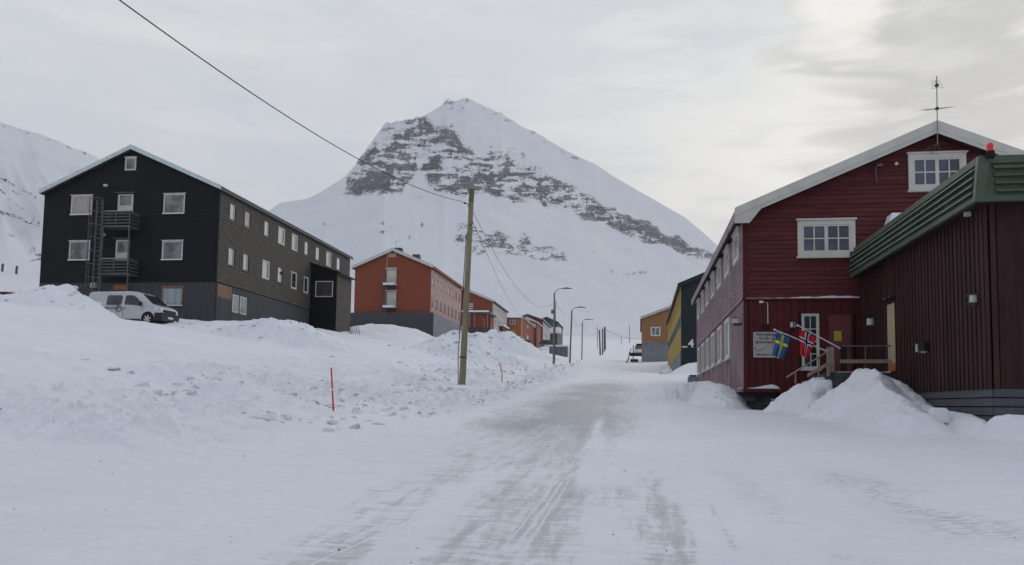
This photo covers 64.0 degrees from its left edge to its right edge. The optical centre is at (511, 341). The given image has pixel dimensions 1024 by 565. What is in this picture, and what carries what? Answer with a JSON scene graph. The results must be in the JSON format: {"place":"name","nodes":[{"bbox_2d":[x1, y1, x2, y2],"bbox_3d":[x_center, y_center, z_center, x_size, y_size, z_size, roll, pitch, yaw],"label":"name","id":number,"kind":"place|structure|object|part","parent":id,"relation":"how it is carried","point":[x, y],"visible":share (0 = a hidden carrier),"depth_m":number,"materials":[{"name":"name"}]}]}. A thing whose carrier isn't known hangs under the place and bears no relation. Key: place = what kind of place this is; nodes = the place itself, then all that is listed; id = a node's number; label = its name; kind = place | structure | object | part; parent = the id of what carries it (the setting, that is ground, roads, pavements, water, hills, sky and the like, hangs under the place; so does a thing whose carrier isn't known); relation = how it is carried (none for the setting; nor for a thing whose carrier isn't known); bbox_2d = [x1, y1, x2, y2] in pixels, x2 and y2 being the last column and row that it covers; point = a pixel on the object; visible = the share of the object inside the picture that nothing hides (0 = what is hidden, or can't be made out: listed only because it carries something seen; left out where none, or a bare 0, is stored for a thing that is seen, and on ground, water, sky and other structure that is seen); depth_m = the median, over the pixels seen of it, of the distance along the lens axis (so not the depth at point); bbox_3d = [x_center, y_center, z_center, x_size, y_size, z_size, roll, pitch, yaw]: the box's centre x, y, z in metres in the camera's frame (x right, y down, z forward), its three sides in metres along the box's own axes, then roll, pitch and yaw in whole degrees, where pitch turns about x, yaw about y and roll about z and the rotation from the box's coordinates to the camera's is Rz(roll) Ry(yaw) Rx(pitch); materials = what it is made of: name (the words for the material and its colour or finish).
{"place":"outdoors","nodes":[
{"label":"outdoors","id":0,"kind":"place"},
{"bbox_2d":[0,123,99,291],"bbox_3d":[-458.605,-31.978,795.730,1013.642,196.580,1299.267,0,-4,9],"label":"hillside","id":1,"kind":"structure","parent":0,"point":[32,164],"depth_m":426.04,"materials":[{"name":"white snow"}]},
{"bbox_2d":[0,342,889,564],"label":"road","id":2,"kind":"structure","parent":0,"point":[435,497],"depth_m":8.35,"materials":[{"name":"white snow"}]},
{"bbox_2d":[268,98,716,338],"bbox_3d":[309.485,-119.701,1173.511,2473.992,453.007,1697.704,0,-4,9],"label":"mountain","id":3,"kind":"structure","parent":0,"point":[618,256],"depth_m":905.67,"materials":[{"name":"white snow"}]},
{"bbox_2d":[0,284,1023,564],"bbox_3d":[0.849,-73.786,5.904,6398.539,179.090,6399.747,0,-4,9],"label":"snow ground","id":4,"kind":"structure","parent":0,"point":[890,470],"depth_m":14.94,"materials":[{"name":"white snow"}]},
{"bbox_2d":[0,292,14,294],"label":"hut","id":5,"kind":"object","parent":4,"relation":"on","point":[2,293],"visible":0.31,"depth_m":79.11,"materials":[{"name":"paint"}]},
{"bbox_2d":[89,291,178,322],"bbox_3d":[-22.506,-1.859,48.622,4.930,2.023,2.240,0,-4,9],"label":"van","id":6,"kind":"object","parent":4,"relation":"on","point":[133,306],"visible":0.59,"depth_m":47.78,"materials":[{"name":"silver metal"}]},
{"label":"side window","id":7,"kind":"part","parent":6,"relation":"part of","materials":[{"name":"black glass"}]},
{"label":"side window","id":8,"kind":"part","parent":6,"relation":"part of","materials":[{"name":"black glass"}]},
{"bbox_2d":[38,144,355,331],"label":"black house","id":9,"kind":"structure","parent":4,"relation":"on","point":[185,243],"depth_m":56.75,"materials":[{"name":"wood"}]},
{"bbox_2d":[67,240,91,260],"bbox_3d":[-29.979,-6.290,56.742,1.702,1.417,0.133,0,-4,8],"label":"window","id":10,"kind":"structure","parent":9,"relation":"in","point":[78,249],"depth_m":56.80,"materials":[{"name":"grey glass"}]},
{"bbox_2d":[69,194,93,214],"bbox_3d":[-29.968,-9.483,56.995,1.714,1.442,0.133,0,-4,8],"label":"window","id":11,"kind":"structure","parent":9,"relation":"in","point":[79,203],"depth_m":57.05,"materials":[{"name":"white glass"}]},
{"bbox_2d":[113,238,131,259],"bbox_3d":[-26.794,-6.335,56.230,1.309,1.493,0.247,0,-4,8],"label":"balcony door","id":12,"kind":"structure","parent":9,"relation":"in","point":[121,245],"depth_m":56.32,"materials":[{"name":"grey glass"}]},
{"bbox_2d":[114,192,135,210],"bbox_3d":[-26.712,-9.590,56.488,1.447,1.337,0.247,0,-4,8],"label":"balcony door","id":13,"kind":"structure","parent":9,"relation":"in","point":[125,201],"depth_m":56.55,"materials":[{"name":"grey glass"}]},
{"bbox_2d":[125,156,136,169],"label":"window","id":14,"kind":"structure","parent":9,"relation":"in","point":[130,161],"depth_m":56.76,"materials":[{"name":"grey glass"}]},
{"bbox_2d":[160,240,183,259],"bbox_3d":[-23.136,-6.203,55.758,1.635,1.393,0.133,0,-4,8],"label":"window","id":15,"kind":"structure","parent":9,"relation":"in","point":[171,249],"depth_m":55.81,"materials":[{"name":"grey glass"}]},
{"bbox_2d":[161,286,183,305],"bbox_3d":[-23.042,-3.070,55.498,1.648,1.369,0.133,0,-4,8],"label":"window","id":16,"kind":"structure","parent":9,"relation":"in","point":[170,295],"depth_m":55.54,"materials":[{"name":"glass"}]},
{"bbox_2d":[162,193,185,213],"bbox_3d":[-23.123,-9.414,56.016,1.672,1.449,0.133,0,-4,8],"label":"window","id":17,"kind":"structure","parent":9,"relation":"in","point":[174,203],"depth_m":56.07,"materials":[{"name":"grey glass"}]},
{"bbox_2d":[227,246,235,267],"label":"window","id":18,"kind":"structure","parent":9,"relation":"in","point":[231,254],"depth_m":57.31,"materials":[{"name":"glass"}]},
{"bbox_2d":[229,201,236,222],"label":"window","id":19,"kind":"structure","parent":9,"relation":"in","point":[233,207],"depth_m":57.52,"materials":[{"name":"glass"}]},
{"bbox_2d":[232,294,238,312],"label":"window","id":20,"kind":"structure","parent":9,"relation":"in","point":[235,299],"depth_m":57.92,"materials":[{"name":"white glass"}]},
{"bbox_2d":[239,296,246,314],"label":"window","id":21,"kind":"structure","parent":9,"relation":"in","point":[243,301],"depth_m":59.01,"materials":[{"name":"white glass"}]},
{"bbox_2d":[242,252,249,272],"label":"window","id":22,"kind":"structure","parent":9,"relation":"in","point":[246,257],"depth_m":59.50,"materials":[{"name":"glass"}]},
{"bbox_2d":[244,209,251,229],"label":"window","id":23,"kind":"structure","parent":9,"relation":"in","point":[248,215],"depth_m":59.70,"materials":[{"name":"glass"}]},
{"bbox_2d":[262,259,269,279],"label":"window","id":24,"kind":"structure","parent":9,"relation":"in","point":[266,265],"depth_m":62.69,"materials":[{"name":"white glass"}]},
{"bbox_2d":[263,219,270,238],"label":"window","id":25,"kind":"structure","parent":9,"relation":"in","point":[267,223],"depth_m":62.82,"materials":[{"name":"glass"}]},
{"bbox_2d":[277,265,283,284],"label":"window","id":26,"kind":"structure","parent":9,"relation":"in","point":[280,269],"depth_m":65.37,"materials":[{"name":"glass"}]},
{"bbox_2d":[278,226,284,244],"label":"window","id":27,"kind":"structure","parent":9,"relation":"in","point":[281,233],"depth_m":65.53,"materials":[{"name":"white glass"}]},
{"bbox_2d":[291,271,296,289],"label":"window","id":28,"kind":"structure","parent":9,"relation":"in","point":[293,274],"depth_m":67.91,"materials":[{"name":"grey glass"}]},
{"bbox_2d":[291,233,297,251],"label":"window","id":29,"kind":"structure","parent":9,"relation":"in","point":[294,237],"depth_m":68.08,"materials":[{"name":"white glass"}]},
{"bbox_2d":[303,276,308,293],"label":"window","id":30,"kind":"structure","parent":9,"relation":"in","point":[306,280],"depth_m":70.51,"materials":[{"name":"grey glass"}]},
{"bbox_2d":[304,240,309,256],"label":"window","id":31,"kind":"structure","parent":9,"relation":"in","point":[306,244],"depth_m":70.62,"materials":[{"name":"glass"}]},
{"bbox_2d":[315,245,320,261],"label":"window","id":32,"kind":"structure","parent":9,"relation":"in","point":[318,250],"depth_m":73.11,"materials":[{"name":"glass"}]},
{"bbox_2d":[315,281,332,296],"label":"window","id":33,"kind":"structure","parent":9,"relation":"in","point":[322,288],"depth_m":71.19,"materials":[{"name":"grey glass"}]},
{"bbox_2d":[326,251,330,266],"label":"window","id":34,"kind":"structure","parent":9,"relation":"in","point":[328,255],"depth_m":75.78,"materials":[{"name":"white glass"}]},
{"bbox_2d":[336,256,340,271],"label":"window","id":35,"kind":"structure","parent":9,"relation":"in","point":[338,265],"depth_m":78.40,"materials":[{"name":"glass"}]},
{"bbox_2d":[4,286,578,435],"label":"snow lumps","id":36,"kind":"object","parent":4,"relation":"on","point":[270,415],"visible":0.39,"depth_m":20.71,"materials":[{"name":"white snow"}]},
{"bbox_2d":[126,362,535,424],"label":"snow blocks","id":37,"kind":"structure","parent":4,"relation":"on","point":[145,384],"depth_m":18.52,"materials":[{"name":"white snow"}]},
{"bbox_2d":[330,368,333,410],"bbox_3d":[-3.970,1.265,18.079,0.124,1.360,0.051,0,-4,9],"label":"marker stake","id":38,"kind":"object","parent":4,"relation":"on","point":[332,390],"visible":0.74,"depth_m":18.07,"materials":[{"name":"red plastic"}]},
{"bbox_2d":[349,322,359,333],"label":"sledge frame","id":39,"kind":"object","parent":4,"relation":"on","point":[350,328],"visible":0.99,"depth_m":71.30,"materials":[{"name":"metal"}]},
{"bbox_2d":[350,241,463,336],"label":"rust red house","id":40,"kind":"structure","parent":4,"relation":"on","point":[397,286],"depth_m":106.49,"materials":[{"name":"wood"}]},
{"bbox_2d":[386,290,396,305],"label":"balcony door","id":41,"kind":"structure","parent":40,"relation":"in","point":[390,295],"depth_m":106.30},
{"bbox_2d":[386,268,397,282],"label":"balcony door","id":42,"kind":"structure","parent":40,"relation":"in","point":[391,272],"depth_m":106.55,"materials":[{"name":"white glass"}]},
{"bbox_2d":[458,188,473,384],"bbox_3d":[-1.978,-2.022,34.986,0.582,9.112,0.344,0,-4,9],"label":"utility pole","id":43,"kind":"object","parent":4,"relation":"on","point":[465,317],"visible":0.91,"depth_m":34.88,"materials":[{"name":"brown wood"}]},
{"bbox_2d":[119,0,462,201],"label":"cable","id":44,"kind":"object","parent":43,"relation":"attached to","point":[260,98],"visible":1,"depth_m":16.62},
{"bbox_2d":[473,223,519,314],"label":"cable","id":45,"kind":"object","parent":43,"relation":"attached to","point":[493,268],"visible":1,"depth_m":50.16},
{"bbox_2d":[473,212,552,306],"bbox_3d":[1.297,-4.284,59.023,0.020,3.170,48.024,0,-4,7],"label":"cable","id":46,"kind":"object","parent":43,"relation":"attached to","point":[499,261],"visible":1,"depth_m":42.64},
{"bbox_2d":[461,288,508,333],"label":"brown red house","id":47,"kind":"structure","parent":4,"relation":"on","point":[486,314],"depth_m":158.59,"materials":[{"name":"wood"}]},
{"bbox_2d":[507,315,542,347],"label":"orange house","id":48,"kind":"structure","parent":4,"relation":"on","point":[527,328],"depth_m":183.96,"materials":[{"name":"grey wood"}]},
{"bbox_2d":[522,313,550,346],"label":"wine red house","id":49,"kind":"structure","parent":4,"relation":"on","point":[545,330],"depth_m":229.79,"materials":[{"name":"wood"}]},
{"bbox_2d":[539,339,556,345],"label":"parked car","id":50,"kind":"object","parent":4,"relation":"on","point":[543,342],"visible":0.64,"depth_m":196.65,"materials":[{"name":"paint"}]},
{"bbox_2d":[542,316,563,344],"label":"dark green house","id":51,"kind":"structure","parent":4,"relation":"on","point":[558,333],"depth_m":264.36,"materials":[{"name":"wood"}]},
{"bbox_2d":[549,345,568,356],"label":"container","id":52,"kind":"object","parent":4,"relation":"on","point":[561,350],"visible":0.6,"depth_m":150.76,"materials":[{"name":"metal"}]},
{"bbox_2d":[551,287,571,363],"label":"street lamp","id":53,"kind":"object","parent":4,"relation":"on","point":[553,311],"visible":0.87,"depth_m":82.66,"materials":[{"name":"grey wood"}]},
{"bbox_2d":[569,306,585,362],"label":"street lamp","id":54,"kind":"object","parent":4,"relation":"on","point":[571,333],"visible":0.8,"depth_m":98.39,"materials":[{"name":"grey metal"}]},
{"bbox_2d":[581,319,593,359],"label":"street lamp","id":55,"kind":"object","parent":4,"relation":"on","point":[582,337],"visible":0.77,"depth_m":140.20,"materials":[{"name":"grey metal"}]},
{"bbox_2d":[599,330,600,354],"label":"pole","id":56,"kind":"object","parent":4,"relation":"on","point":[599,344],"visible":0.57,"depth_m":204.47,"materials":[{"name":"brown wood"}]},
{"bbox_2d":[626,344,641,362],"bbox_3d":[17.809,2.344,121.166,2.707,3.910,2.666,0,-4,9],"label":"car","id":57,"kind":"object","parent":4,"relation":"on","point":[637,350],"visible":0.81,"depth_m":120.94,"materials":[{"name":"white metal"}]},
{"bbox_2d":[640,305,670,361],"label":"tan house","id":58,"kind":"structure","parent":4,"relation":"on","point":[654,334],"depth_m":126.53,"materials":[{"name":"wood"}]},
{"bbox_2d":[651,327,659,335],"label":"window","id":59,"kind":"structure","parent":58,"relation":"in","point":[655,331],"depth_m":126.57,"materials":[{"name":"grey glass"}]},
{"bbox_2d":[659,366,667,373],"bbox_3d":[11.295,2.237,61.006,0.755,0.749,0.756,-2,-5,31],"label":"rock","id":60,"kind":"object","parent":4,"relation":"on","point":[664,370],"visible":0.74,"depth_m":60.80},
{"bbox_2d":[665,272,704,370],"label":"green yellow house","id":61,"kind":"structure","parent":4,"relation":"on","point":[681,321],"depth_m":73.96,"materials":[{"name":"wood"}]},
{"bbox_2d":[688,375,697,381],"bbox_3d":[8.688,2.243,39.381,0.450,1.227,0.600,0,-4,9],"label":"steel box","id":62,"kind":"object","parent":4,"relation":"on","point":[692,378],"visible":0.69,"depth_m":39.13,"materials":[{"name":"grey metal"}]},
{"bbox_2d":[811,380,832,393],"bbox_3d":[7.744,1.147,20.450,0.484,0.360,0.468,0,-4,9],"label":"snow block","id":63,"kind":"object","parent":4,"relation":"on","point":[821,386],"depth_m":20.25,"materials":[{"name":"white snow"}]},
{"bbox_2d":[771,345,891,399],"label":"entrance stairs","id":64,"kind":"structure","parent":4,"relation":"on","point":[837,379],"depth_m":20.94,"materials":[{"name":"brown wood"}]},
{"bbox_2d":[772,329,826,359],"bbox_3d":[7.363,0.088,20.956,1.409,0.817,0.186,1,-4,1],"label":"flag","id":65,"kind":"object","parent":64,"relation":"attached to","point":[780,346],"visible":1,"depth_m":20.96,"materials":[{"name":"blue fabric"}]},
{"bbox_2d":[797,324,840,359],"bbox_3d":[7.767,0.038,20.687,1.141,0.921,0.185,1,-4,-2],"label":"flag","id":66,"kind":"object","parent":64,"relation":"attached to","point":[807,340],"visible":1,"depth_m":20.68,"materials":[{"name":"red fabric"}]},
{"bbox_2d":[691,76,1023,409],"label":"red house","id":67,"kind":"structure","parent":4,"relation":"on","point":[780,260],"depth_m":24.14,"materials":[{"name":"paint"}]},
{"bbox_2d":[696,297,699,319],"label":"window","id":68,"kind":"structure","parent":67,"relation":"in","point":[698,299],"depth_m":42.72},
{"bbox_2d":[697,346,699,375],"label":"window","id":69,"kind":"structure","parent":67,"relation":"in","point":[698,349],"depth_m":42.93,"materials":[{"name":"white glass"}]},
{"bbox_2d":[700,290,703,313],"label":"window","id":70,"kind":"structure","parent":67,"relation":"in","point":[702,292],"depth_m":40.05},
{"bbox_2d":[700,342,704,373],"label":"window","id":71,"kind":"structure","parent":67,"relation":"in","point":[703,344],"depth_m":38.93,"materials":[{"name":"white glass"}]},
{"bbox_2d":[704,281,708,306],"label":"window","id":72,"kind":"structure","parent":67,"relation":"in","point":[706,285],"depth_m":37.40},
{"bbox_2d":[704,337,709,371],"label":"window","id":73,"kind":"structure","parent":67,"relation":"in","point":[708,339],"depth_m":36.53,"materials":[{"name":"white glass"}]},
{"bbox_2d":[709,270,714,298],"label":"window","id":74,"kind":"structure","parent":67,"relation":"in","point":[712,275],"depth_m":34.14,"materials":[{"name":"grey glass"}]},
{"bbox_2d":[709,331,714,368],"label":"window","id":75,"kind":"structure","parent":67,"relation":"in","point":[713,334],"depth_m":34.30,"materials":[{"name":"white glass"}]},
{"bbox_2d":[715,258,721,289],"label":"window","id":76,"kind":"structure","parent":67,"relation":"in","point":[718,264],"depth_m":31.61,"materials":[{"name":"grey glass"}]},
{"bbox_2d":[715,325,721,364],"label":"window","id":77,"kind":"structure","parent":67,"relation":"in","point":[719,330],"depth_m":31.54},
{"bbox_2d":[722,244,729,278],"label":"window","id":78,"kind":"structure","parent":67,"relation":"in","point":[726,251],"depth_m":28.92,"materials":[{"name":"grey glass"}]},
{"bbox_2d":[723,317,730,361],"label":"window","id":79,"kind":"structure","parent":67,"relation":"in","point":[727,323],"depth_m":28.64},
{"bbox_2d":[731,226,739,265],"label":"window","id":80,"kind":"structure","parent":67,"relation":"in","point":[735,235],"depth_m":26.10,"materials":[{"name":"grey glass"}]},
{"bbox_2d":[753,332,782,357],"bbox_3d":[7.543,0.108,24.147,0.832,0.755,0.041,0,-4,9],"label":"sign","id":81,"kind":"object","parent":67,"relation":"attached to","point":[763,344],"visible":0.81,"depth_m":24.15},
{"bbox_2d":[801,314,821,370],"bbox_3d":[8.739,0.031,23.961,0.571,1.677,0.108,0,-4,9],"label":"window","id":82,"kind":"structure","parent":67,"relation":"in","point":[810,322],"depth_m":23.98,"materials":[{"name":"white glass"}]},
{"bbox_2d":[796,217,856,258],"bbox_3d":[9.260,-3.031,24.120,1.706,1.179,0.118,0,-4,9],"label":"window","id":83,"kind":"structure","parent":67,"relation":"in","point":[817,237],"depth_m":24.14,"materials":[{"name":"white glass"}]},
{"bbox_2d":[826,312,853,371],"bbox_3d":[9.540,0.103,23.839,0.745,1.887,0.088,0,-4,9],"label":"door","id":84,"kind":"structure","parent":67,"relation":"in","point":[839,325],"depth_m":23.87,"materials":[{"name":"red paint"}]},
{"bbox_2d":[906,150,967,192],"bbox_3d":[12.357,-4.923,23.790,1.660,1.182,0.118,0,-4,9],"label":"window","id":85,"kind":"structure","parent":67,"relation":"in","point":[926,170],"depth_m":23.83,"materials":[{"name":"white glass"}]},
{"bbox_2d":[849,142,1023,421],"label":"annex","id":86,"kind":"object","parent":4,"relation":"on","point":[938,271],"visible":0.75,"depth_m":16.34,"materials":[{"name":"brown wood"}]},
{"bbox_2d":[887,303,895,370],"bbox_3d":[9.610,-0.096,20.706,0.027,1.714,0.688,0,-4,9],"label":"door","id":87,"kind":"structure","parent":86,"relation":"in","point":[890,308],"depth_m":20.72,"materials":[{"name":"brown wood"}]},
{"bbox_2d":[927,408,951,422],"bbox_3d":[8.112,1.415,15.586,0.390,0.296,0.310,0,-4,9],"label":"snow block","id":88,"kind":"object","parent":4,"relation":"on","point":[942,415],"depth_m":15.45,"materials":[{"name":"white snow"}]},
{"bbox_2d":[0,0,1023,245],"label":"sky","id":89,"kind":"structure","parent":0,"point":[706,109],"materials":[{"name":"grey"}]}
]}

